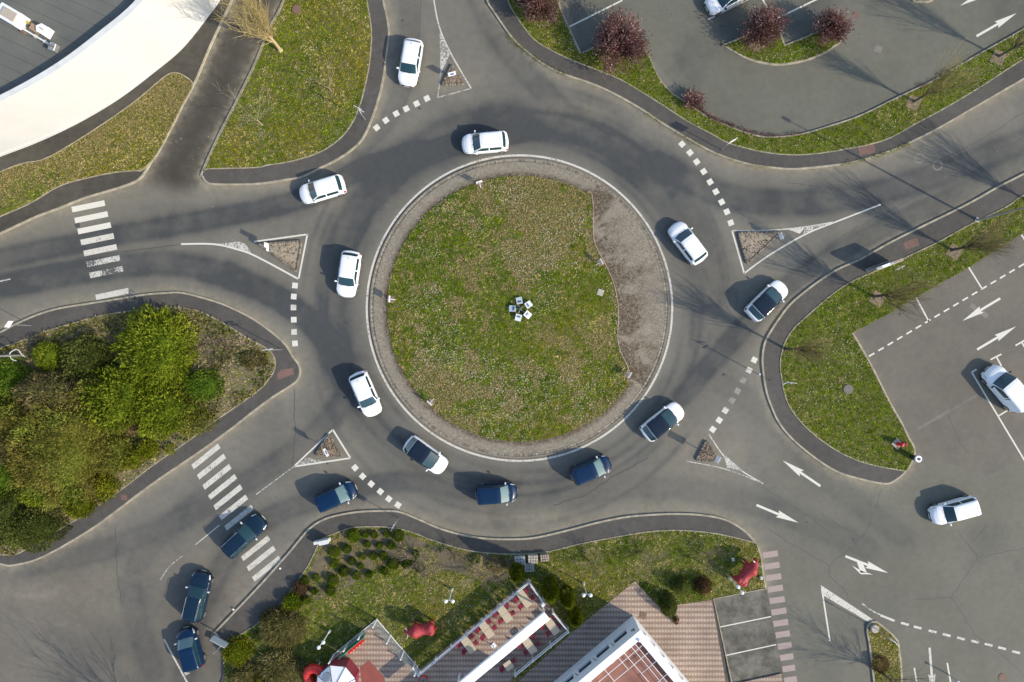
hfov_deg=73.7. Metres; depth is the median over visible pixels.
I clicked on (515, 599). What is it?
terrace chair
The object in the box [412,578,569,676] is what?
terrace screen
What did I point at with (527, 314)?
display panel
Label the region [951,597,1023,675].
road line
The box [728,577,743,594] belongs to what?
twin globe lamp
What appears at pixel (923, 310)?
road line
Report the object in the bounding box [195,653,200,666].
side window
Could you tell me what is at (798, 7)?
road line
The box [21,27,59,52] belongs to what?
roof duct
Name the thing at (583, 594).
twin globe lamp
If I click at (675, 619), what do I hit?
rust shrub
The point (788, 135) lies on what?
kerb
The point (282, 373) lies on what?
pavement patch
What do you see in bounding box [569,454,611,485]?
blue minicar
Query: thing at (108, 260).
zebra crossing
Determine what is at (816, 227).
road hatch
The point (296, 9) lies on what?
manhole cover
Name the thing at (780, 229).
road line
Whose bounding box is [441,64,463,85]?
splitter island
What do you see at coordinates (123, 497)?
pavement patch
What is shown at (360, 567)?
clipped bush
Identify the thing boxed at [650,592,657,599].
shrub
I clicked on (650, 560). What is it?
bare shrub
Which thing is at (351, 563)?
clipped bush
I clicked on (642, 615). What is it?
manhole cover
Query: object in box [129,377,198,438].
feathery conifer
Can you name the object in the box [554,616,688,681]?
restaurant building
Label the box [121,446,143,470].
lime bush
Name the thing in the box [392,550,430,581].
bare shrub
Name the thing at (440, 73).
road line
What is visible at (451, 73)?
signpost
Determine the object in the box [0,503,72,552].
dark bush
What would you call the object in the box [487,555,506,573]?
shrub
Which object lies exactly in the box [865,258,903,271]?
poster stand
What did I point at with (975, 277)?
road line
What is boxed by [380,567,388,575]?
clipped bush
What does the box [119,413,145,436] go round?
dark bush
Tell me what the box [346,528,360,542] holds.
clipped bush
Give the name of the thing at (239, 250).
road line
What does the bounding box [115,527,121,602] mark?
road line
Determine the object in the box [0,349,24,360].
street lamp
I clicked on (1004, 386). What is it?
car
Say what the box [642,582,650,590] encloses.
shrub
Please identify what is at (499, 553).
edging
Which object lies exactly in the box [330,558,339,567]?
clipped bush
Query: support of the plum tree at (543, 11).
on the lawn at (779, 140)
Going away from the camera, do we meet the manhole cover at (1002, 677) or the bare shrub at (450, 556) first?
the bare shrub at (450, 556)
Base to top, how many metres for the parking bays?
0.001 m
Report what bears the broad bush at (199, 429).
on the lawn at (227, 386)
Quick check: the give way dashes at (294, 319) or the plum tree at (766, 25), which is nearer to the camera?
the plum tree at (766, 25)
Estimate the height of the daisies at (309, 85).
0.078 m
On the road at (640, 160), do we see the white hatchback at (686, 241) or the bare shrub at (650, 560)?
the white hatchback at (686, 241)
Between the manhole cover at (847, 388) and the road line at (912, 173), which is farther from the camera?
the road line at (912, 173)
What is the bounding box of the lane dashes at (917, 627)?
[880,614,1019,653]
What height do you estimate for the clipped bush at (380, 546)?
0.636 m
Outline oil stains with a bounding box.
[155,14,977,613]
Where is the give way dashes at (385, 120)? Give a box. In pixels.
[373,95,430,130]
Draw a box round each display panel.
[509,305,515,311]
[515,314,521,321]
[516,297,522,303]
[523,310,531,318]
[525,300,532,308]
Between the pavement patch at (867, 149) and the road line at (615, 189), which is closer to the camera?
the pavement patch at (867, 149)
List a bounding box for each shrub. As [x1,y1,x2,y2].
[292,579,309,595]
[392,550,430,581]
[437,540,460,566]
[452,557,505,597]
[469,554,479,563]
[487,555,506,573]
[574,546,608,582]
[634,546,673,583]
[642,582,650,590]
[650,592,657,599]
[658,590,677,616]
[668,575,690,594]
[671,615,678,624]
[693,575,712,594]
[698,545,725,573]
[870,655,889,672]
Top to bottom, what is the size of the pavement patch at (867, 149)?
0.001 m
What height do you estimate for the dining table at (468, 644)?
0.728 m
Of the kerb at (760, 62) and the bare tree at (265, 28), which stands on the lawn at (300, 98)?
the bare tree at (265, 28)
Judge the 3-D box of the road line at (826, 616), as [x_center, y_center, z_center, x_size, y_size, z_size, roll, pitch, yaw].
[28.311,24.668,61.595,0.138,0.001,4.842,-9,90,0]
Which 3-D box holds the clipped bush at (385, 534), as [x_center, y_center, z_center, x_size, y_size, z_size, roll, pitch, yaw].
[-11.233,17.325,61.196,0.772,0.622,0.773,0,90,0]
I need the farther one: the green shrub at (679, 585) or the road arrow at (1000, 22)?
the road arrow at (1000, 22)
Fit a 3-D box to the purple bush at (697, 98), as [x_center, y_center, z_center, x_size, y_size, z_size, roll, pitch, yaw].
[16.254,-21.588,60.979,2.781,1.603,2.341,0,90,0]
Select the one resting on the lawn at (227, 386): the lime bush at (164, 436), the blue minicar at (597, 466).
the lime bush at (164, 436)
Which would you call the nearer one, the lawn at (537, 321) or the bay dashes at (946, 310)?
the lawn at (537, 321)
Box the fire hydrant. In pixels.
[891,438,907,449]
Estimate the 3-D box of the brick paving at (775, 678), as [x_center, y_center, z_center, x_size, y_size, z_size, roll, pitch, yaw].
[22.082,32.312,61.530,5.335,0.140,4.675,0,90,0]
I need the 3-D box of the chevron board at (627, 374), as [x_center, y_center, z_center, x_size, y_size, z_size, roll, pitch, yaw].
[10.393,2.984,60.901,0.740,1.000,0.610,32,90,0]
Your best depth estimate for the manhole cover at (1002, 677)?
61.57 m
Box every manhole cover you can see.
[205,630,211,637]
[292,5,301,13]
[597,289,603,295]
[639,611,646,619]
[843,384,852,393]
[998,673,1006,681]
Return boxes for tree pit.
[747,35,760,51]
[869,290,884,306]
[905,94,921,110]
[946,244,962,259]
[990,49,1006,65]
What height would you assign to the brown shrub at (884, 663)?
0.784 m
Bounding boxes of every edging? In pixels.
[0,72,192,216]
[0,307,275,555]
[203,0,371,170]
[228,526,755,641]
[507,0,1021,154]
[587,191,628,381]
[713,588,766,681]
[780,195,1023,471]
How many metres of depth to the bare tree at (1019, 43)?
58.98 m
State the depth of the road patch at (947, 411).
61.60 m
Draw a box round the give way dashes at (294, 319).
[291,283,297,345]
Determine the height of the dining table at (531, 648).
0.728 m
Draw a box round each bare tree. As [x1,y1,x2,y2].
[201,0,282,52]
[220,85,275,144]
[302,54,346,101]
[784,328,842,371]
[872,252,948,320]
[876,664,939,681]
[913,38,998,102]
[950,207,1023,267]
[998,23,1023,57]
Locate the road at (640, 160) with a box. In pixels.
[0,0,1023,681]
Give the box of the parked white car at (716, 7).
[704,0,745,16]
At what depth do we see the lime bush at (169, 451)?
61.22 m
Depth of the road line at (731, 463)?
61.59 m
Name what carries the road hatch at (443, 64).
on the road at (640, 160)
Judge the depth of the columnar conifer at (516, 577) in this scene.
59.02 m
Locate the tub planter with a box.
[418,675,427,681]
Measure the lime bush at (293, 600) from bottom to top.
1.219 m
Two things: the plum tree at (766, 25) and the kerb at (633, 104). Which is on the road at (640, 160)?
the kerb at (633, 104)
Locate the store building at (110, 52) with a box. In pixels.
[0,0,218,156]
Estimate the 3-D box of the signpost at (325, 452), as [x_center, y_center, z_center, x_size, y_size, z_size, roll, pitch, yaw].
[-16.314,9.778,60.300,0.116,2.200,0.750,-30,90,0]
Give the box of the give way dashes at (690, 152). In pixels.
[679,140,733,225]
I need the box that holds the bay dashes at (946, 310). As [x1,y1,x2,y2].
[869,263,1023,356]
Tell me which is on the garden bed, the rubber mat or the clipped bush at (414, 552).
the clipped bush at (414, 552)
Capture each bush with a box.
[0,355,32,401]
[0,374,123,519]
[0,388,38,445]
[0,429,27,466]
[0,454,24,499]
[0,485,26,535]
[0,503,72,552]
[11,369,85,419]
[17,484,60,507]
[29,333,46,347]
[32,340,65,372]
[58,334,116,381]
[61,490,96,519]
[67,373,108,415]
[77,326,96,339]
[82,410,110,431]
[90,428,138,474]
[92,472,119,500]
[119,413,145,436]
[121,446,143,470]
[136,439,160,458]
[140,421,173,440]
[164,442,176,455]
[165,383,192,404]
[171,407,219,436]
[175,396,207,422]
[183,368,224,401]
[198,335,234,364]
[222,634,255,667]
[239,350,267,368]
[251,630,262,642]
[282,591,303,611]
[301,576,309,584]
[302,595,311,604]
[311,588,317,594]
[312,574,319,580]
[325,585,336,596]
[327,574,339,586]
[329,546,340,557]
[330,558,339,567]
[338,565,349,576]
[342,544,351,553]
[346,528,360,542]
[347,557,355,565]
[352,570,361,580]
[358,563,364,569]
[359,553,366,559]
[362,531,369,538]
[364,541,370,548]
[365,570,372,578]
[369,552,377,560]
[370,531,377,538]
[375,542,383,549]
[379,551,387,560]
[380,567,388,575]
[383,530,390,537]
[386,540,395,549]
[387,558,399,569]
[392,529,404,541]
[401,558,412,569]
[411,550,419,559]
[415,564,424,572]
[678,85,708,110]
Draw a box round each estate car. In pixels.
[181,570,213,622]
[220,513,267,558]
[927,495,980,525]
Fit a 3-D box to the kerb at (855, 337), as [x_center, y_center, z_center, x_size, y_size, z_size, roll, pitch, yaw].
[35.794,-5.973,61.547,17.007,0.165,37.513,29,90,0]
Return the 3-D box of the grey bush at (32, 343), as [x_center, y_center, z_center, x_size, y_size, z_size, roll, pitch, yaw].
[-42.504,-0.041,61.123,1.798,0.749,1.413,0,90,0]
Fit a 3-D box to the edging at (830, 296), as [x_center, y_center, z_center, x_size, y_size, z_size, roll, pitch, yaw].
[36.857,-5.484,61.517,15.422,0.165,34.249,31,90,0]
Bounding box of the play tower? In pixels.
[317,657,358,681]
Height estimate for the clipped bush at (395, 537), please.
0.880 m
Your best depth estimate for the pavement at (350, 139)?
61.48 m
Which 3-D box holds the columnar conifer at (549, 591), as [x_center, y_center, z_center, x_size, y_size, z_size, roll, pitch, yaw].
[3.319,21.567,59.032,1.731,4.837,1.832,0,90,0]
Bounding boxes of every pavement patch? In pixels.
[121,495,126,499]
[277,368,293,378]
[858,144,875,154]
[904,238,918,249]
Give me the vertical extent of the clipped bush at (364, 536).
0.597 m
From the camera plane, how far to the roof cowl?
54.15 m
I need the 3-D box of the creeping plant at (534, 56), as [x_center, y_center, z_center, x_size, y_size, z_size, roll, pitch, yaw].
[2.008,-25.618,61.411,6.668,0.309,0.806,34,90,0]
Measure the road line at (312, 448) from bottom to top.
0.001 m
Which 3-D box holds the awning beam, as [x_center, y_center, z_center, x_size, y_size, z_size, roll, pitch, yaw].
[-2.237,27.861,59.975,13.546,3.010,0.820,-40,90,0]
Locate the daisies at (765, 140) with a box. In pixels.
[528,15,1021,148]
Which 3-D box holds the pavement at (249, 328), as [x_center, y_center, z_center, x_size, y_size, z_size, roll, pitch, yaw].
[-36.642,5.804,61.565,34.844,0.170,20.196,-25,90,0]
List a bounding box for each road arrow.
[756,504,796,521]
[784,461,820,486]
[845,555,886,573]
[928,648,934,681]
[964,297,1000,319]
[976,14,1014,36]
[977,327,1014,349]
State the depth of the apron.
61.48 m
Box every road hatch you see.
[220,242,249,251]
[297,458,320,464]
[440,34,449,71]
[724,455,743,471]
[788,226,805,233]
[803,222,833,233]
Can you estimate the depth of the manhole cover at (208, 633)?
61.58 m
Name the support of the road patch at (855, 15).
on the road at (640, 160)
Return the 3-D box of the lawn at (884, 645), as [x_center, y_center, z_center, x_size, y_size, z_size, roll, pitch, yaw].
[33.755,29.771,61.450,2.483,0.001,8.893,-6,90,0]
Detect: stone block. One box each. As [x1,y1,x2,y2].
[514,555,525,564]
[524,563,533,571]
[528,554,537,562]
[540,553,548,561]
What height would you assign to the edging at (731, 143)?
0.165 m
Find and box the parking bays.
[714,589,783,681]
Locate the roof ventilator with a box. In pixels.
[0,2,30,34]
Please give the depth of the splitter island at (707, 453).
61.42 m
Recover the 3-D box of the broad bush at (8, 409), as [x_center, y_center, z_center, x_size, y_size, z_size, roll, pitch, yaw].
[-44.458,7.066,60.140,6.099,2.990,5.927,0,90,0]
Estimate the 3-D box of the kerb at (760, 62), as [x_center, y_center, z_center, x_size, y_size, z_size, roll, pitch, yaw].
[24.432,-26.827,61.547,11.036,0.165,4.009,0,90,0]
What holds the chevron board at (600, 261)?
on the lawn at (537, 321)
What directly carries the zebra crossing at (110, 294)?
on the road at (640, 160)
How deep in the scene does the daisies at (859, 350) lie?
61.35 m
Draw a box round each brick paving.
[333,579,566,681]
[519,581,725,681]
[742,673,781,681]
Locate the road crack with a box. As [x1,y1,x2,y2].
[769,529,849,602]
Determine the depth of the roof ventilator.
53.75 m
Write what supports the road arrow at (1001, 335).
on the road at (640, 160)
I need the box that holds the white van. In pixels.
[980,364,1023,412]
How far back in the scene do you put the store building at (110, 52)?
55.83 m
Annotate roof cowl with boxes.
[29,23,54,38]
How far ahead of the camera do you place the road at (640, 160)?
61.60 m
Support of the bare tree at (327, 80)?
on the lawn at (300, 98)
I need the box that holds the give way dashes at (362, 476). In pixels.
[351,464,401,508]
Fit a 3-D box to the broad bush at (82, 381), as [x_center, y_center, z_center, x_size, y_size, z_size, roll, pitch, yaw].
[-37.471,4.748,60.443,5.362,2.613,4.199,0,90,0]
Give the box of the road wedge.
[821,586,872,621]
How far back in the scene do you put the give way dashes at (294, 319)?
61.59 m
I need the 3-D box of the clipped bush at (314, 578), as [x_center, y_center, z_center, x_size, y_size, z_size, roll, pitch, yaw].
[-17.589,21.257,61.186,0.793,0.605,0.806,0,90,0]
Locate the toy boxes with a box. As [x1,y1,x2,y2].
[346,639,363,653]
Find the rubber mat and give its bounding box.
[360,660,384,681]
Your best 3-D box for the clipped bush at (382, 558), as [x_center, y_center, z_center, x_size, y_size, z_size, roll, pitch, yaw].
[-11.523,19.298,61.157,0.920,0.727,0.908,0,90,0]
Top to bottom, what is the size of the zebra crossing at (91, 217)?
0.001 m
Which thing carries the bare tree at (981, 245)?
on the tree pit at (952, 254)
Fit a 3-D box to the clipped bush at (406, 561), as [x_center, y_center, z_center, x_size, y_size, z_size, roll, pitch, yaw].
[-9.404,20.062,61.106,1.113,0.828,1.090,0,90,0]
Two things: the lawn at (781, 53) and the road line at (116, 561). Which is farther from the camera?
the road line at (116, 561)
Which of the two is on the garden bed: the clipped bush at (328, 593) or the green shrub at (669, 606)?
the clipped bush at (328, 593)
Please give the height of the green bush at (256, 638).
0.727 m
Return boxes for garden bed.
[297,529,512,600]
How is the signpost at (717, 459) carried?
on the splitter island at (707, 453)
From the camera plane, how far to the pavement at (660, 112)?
61.48 m
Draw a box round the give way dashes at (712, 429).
[709,356,757,432]
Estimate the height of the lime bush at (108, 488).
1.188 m
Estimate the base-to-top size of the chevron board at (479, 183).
1.000 m
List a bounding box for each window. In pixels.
[193,639,197,653]
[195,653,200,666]
[579,661,590,671]
[597,646,608,657]
[614,632,626,642]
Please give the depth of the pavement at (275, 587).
61.48 m
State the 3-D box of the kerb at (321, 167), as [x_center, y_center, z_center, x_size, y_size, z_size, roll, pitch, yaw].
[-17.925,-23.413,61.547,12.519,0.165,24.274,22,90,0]
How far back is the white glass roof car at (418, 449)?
60.39 m
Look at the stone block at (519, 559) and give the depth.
61.01 m
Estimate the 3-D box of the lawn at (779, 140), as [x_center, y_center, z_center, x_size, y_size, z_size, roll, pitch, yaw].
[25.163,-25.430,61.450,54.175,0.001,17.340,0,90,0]
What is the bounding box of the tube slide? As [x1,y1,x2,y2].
[303,662,323,681]
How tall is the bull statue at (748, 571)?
1.984 m
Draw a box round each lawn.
[0,73,191,215]
[0,308,274,554]
[206,0,370,168]
[223,527,763,681]
[387,176,628,441]
[508,0,1023,153]
[723,28,839,63]
[781,196,1023,469]
[869,623,900,681]
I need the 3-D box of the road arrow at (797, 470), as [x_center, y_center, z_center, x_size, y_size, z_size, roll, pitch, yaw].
[26.131,11.936,61.594,4.105,0.001,0.656,40,90,0]
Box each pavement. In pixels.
[0,0,229,231]
[0,293,298,564]
[202,0,387,183]
[216,512,762,681]
[488,0,1023,167]
[763,175,1023,482]
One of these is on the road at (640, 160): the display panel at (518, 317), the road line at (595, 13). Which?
the road line at (595, 13)
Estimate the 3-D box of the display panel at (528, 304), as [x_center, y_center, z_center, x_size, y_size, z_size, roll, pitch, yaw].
[1.473,-3.241,60.767,0.596,0.445,0.550,-35,90,0]
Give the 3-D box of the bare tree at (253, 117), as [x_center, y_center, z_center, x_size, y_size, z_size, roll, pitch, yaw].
[-22.468,-19.330,58.947,5.252,5.006,5.171,0,90,0]
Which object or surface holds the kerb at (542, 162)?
on the road at (640, 160)
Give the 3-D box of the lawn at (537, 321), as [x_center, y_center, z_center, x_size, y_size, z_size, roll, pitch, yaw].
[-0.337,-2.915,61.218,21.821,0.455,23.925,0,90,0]
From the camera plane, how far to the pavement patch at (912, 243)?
61.47 m
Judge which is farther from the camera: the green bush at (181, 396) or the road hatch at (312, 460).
the road hatch at (312, 460)
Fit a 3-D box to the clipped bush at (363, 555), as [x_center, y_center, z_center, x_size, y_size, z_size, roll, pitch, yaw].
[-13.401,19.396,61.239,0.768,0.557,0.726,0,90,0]
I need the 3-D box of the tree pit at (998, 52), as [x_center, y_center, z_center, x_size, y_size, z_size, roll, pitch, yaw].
[43.780,-25.520,61.462,1.155,0.075,1.155,24,90,0]
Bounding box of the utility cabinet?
[313,537,330,545]
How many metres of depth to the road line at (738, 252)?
61.59 m
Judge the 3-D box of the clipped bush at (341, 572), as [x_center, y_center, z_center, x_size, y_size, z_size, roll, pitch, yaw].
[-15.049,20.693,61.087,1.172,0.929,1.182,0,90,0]
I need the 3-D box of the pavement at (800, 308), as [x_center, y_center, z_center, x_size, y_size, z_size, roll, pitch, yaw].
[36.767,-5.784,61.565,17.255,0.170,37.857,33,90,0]
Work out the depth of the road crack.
61.59 m
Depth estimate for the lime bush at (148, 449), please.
61.03 m
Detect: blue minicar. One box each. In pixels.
[174,626,206,672]
[314,480,357,512]
[475,482,517,505]
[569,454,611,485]
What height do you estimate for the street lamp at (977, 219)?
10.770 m
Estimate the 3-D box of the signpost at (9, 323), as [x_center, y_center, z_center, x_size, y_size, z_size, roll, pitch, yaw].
[-43.266,-1.473,59.880,0.110,3.200,0.650,35,90,0]
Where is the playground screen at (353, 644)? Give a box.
[328,619,417,676]
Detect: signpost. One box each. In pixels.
[4,321,30,326]
[210,635,228,653]
[263,242,270,251]
[323,448,329,456]
[448,71,455,76]
[712,455,720,462]
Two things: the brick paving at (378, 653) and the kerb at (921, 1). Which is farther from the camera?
the kerb at (921, 1)
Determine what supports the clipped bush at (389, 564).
on the garden bed
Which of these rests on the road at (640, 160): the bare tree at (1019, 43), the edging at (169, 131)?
the edging at (169, 131)
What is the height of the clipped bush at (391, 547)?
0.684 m
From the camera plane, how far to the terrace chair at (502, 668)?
60.97 m
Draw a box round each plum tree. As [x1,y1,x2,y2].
[515,0,564,31]
[590,3,653,79]
[734,0,793,54]
[809,4,858,49]
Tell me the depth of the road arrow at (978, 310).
61.59 m
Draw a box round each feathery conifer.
[74,362,159,434]
[108,303,204,397]
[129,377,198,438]
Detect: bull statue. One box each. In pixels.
[404,619,437,638]
[732,558,761,586]
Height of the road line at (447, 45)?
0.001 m
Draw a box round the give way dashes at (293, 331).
[291,305,296,334]
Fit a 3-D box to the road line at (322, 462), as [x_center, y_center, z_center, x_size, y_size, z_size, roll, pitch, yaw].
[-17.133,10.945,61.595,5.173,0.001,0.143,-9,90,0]
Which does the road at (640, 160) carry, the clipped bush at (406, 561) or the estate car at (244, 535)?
the estate car at (244, 535)
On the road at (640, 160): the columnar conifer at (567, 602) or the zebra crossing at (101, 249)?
the zebra crossing at (101, 249)
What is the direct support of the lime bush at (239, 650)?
on the lawn at (624, 580)
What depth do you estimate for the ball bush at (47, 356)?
60.76 m
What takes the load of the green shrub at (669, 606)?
on the lawn at (624, 580)
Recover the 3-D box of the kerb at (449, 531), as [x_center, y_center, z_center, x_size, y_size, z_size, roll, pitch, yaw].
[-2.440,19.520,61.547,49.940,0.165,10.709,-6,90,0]
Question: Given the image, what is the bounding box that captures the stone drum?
[870,624,878,632]
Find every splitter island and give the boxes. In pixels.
[257,240,301,271]
[315,434,341,457]
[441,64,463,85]
[695,440,716,461]
[737,231,780,263]
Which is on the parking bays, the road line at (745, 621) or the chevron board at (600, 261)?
the road line at (745, 621)
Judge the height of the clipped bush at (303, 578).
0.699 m
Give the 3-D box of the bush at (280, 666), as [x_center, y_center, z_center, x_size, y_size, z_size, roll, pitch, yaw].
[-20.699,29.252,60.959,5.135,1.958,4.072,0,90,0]
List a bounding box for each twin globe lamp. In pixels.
[317,629,330,649]
[444,588,454,602]
[582,582,591,596]
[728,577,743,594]
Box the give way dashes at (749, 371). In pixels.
[722,367,752,413]
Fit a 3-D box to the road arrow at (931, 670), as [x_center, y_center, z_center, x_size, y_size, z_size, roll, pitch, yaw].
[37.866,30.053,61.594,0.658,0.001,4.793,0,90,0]
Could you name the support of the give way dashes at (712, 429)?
on the road at (640, 160)
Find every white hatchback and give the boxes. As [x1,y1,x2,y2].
[298,174,346,204]
[334,250,362,297]
[349,370,382,417]
[396,38,423,86]
[461,130,508,155]
[668,221,707,265]
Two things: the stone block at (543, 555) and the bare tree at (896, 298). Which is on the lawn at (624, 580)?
the stone block at (543, 555)
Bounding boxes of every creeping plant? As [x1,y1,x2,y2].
[508,36,565,75]
[648,114,768,169]
[697,107,801,137]
[842,141,910,166]
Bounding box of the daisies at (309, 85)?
[238,16,369,163]
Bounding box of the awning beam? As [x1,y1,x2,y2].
[457,607,548,681]
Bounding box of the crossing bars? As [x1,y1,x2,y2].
[762,550,796,681]
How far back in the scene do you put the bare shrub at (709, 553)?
60.38 m
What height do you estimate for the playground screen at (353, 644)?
1.850 m
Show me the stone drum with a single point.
(874, 628)
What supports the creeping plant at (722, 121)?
on the lawn at (779, 140)
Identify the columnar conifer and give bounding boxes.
[508,562,524,584]
[541,576,559,604]
[559,584,575,609]
[568,606,583,627]
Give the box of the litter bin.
[910,455,921,461]
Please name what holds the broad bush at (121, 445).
on the lawn at (227, 386)
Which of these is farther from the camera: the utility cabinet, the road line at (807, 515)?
the road line at (807, 515)
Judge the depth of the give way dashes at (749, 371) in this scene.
61.59 m
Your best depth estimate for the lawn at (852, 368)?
61.45 m
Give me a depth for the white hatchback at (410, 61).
60.43 m
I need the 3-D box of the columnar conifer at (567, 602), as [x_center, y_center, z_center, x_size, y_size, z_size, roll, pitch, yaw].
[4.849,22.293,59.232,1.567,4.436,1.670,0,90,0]
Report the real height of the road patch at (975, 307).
0.001 m
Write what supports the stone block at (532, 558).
on the lawn at (624, 580)
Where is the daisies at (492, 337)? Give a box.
[404,175,624,436]
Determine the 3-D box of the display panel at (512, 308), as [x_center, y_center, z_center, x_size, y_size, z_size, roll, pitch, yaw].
[0.039,-2.888,60.767,0.596,0.445,0.550,2,90,0]
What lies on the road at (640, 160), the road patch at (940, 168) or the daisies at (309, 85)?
the road patch at (940, 168)
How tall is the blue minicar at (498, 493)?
1.744 m
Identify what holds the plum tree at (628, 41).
on the lawn at (779, 140)
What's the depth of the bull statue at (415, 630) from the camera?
59.93 m
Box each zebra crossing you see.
[71,200,110,233]
[80,233,116,255]
[87,255,122,277]
[95,288,128,299]
[192,444,247,519]
[225,505,252,529]
[241,535,280,581]
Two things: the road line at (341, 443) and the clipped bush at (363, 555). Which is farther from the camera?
the road line at (341, 443)
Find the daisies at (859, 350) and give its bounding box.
[793,220,1011,465]
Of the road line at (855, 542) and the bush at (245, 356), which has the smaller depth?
the bush at (245, 356)
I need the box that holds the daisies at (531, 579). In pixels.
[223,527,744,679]
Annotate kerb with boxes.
[0,0,232,234]
[0,292,300,566]
[200,0,389,185]
[214,510,766,637]
[371,159,667,456]
[486,0,1023,169]
[558,0,1023,137]
[722,27,842,65]
[761,173,1023,484]
[866,620,902,681]
[912,0,932,2]
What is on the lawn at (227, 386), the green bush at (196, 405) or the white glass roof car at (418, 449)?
the green bush at (196, 405)
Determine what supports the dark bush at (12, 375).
on the lawn at (227, 386)
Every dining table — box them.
[461,637,475,653]
[479,621,494,638]
[498,606,512,622]
[503,660,513,670]
[516,590,532,608]
[522,637,537,654]
[545,617,559,635]
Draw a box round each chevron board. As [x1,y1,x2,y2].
[387,296,395,302]
[426,397,434,406]
[476,180,483,187]
[596,258,604,266]
[624,370,632,378]
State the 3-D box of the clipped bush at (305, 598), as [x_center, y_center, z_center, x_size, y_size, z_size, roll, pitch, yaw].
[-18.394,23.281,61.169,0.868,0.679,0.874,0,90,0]
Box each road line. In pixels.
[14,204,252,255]
[60,244,180,262]
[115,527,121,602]
[163,639,186,681]
[181,243,297,279]
[254,234,307,241]
[294,429,332,465]
[294,457,350,466]
[298,235,307,278]
[333,429,350,457]
[366,154,672,461]
[433,0,470,88]
[437,38,440,96]
[569,0,621,26]
[687,461,755,480]
[708,0,746,19]
[709,434,762,483]
[720,616,770,626]
[724,644,775,655]
[731,231,744,273]
[732,222,830,230]
[744,204,880,273]
[762,487,852,550]
[774,0,815,19]
[798,114,1020,189]
[821,589,830,640]
[830,512,872,564]
[835,137,1022,240]
[917,299,928,321]
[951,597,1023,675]
[968,267,981,287]
[971,372,1023,459]
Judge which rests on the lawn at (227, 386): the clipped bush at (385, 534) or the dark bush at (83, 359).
the dark bush at (83, 359)
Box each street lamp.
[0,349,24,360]
[975,207,1023,222]
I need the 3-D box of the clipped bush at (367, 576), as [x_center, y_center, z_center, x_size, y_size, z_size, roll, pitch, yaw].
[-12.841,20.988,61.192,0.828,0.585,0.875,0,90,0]
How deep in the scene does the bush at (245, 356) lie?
61.24 m
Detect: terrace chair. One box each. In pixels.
[480,633,485,641]
[499,665,505,673]
[513,595,518,602]
[518,603,523,610]
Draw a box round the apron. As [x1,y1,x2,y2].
[370,158,668,457]
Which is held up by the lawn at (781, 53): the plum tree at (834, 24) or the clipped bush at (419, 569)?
the plum tree at (834, 24)
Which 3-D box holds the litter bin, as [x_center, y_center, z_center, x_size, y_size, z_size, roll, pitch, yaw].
[36.025,10.450,60.960,0.600,1.040,0.600,0,90,0]
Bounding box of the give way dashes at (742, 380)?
[728,377,746,403]
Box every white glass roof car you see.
[403,435,447,473]
[639,402,683,441]
[744,280,787,321]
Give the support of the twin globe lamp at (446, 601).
on the lawn at (624, 580)
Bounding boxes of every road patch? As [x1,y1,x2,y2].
[851,11,858,18]
[874,45,882,52]
[914,153,923,162]
[917,393,978,429]
[932,160,942,170]
[969,303,988,317]
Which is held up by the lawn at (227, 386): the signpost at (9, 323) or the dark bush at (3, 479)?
the dark bush at (3, 479)
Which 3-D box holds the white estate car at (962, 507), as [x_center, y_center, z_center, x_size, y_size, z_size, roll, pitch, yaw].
[39.466,15.146,60.758,4.328,1.684,2.140,-16,90,0]
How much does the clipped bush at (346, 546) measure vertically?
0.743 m
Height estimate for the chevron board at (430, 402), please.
1.000 m

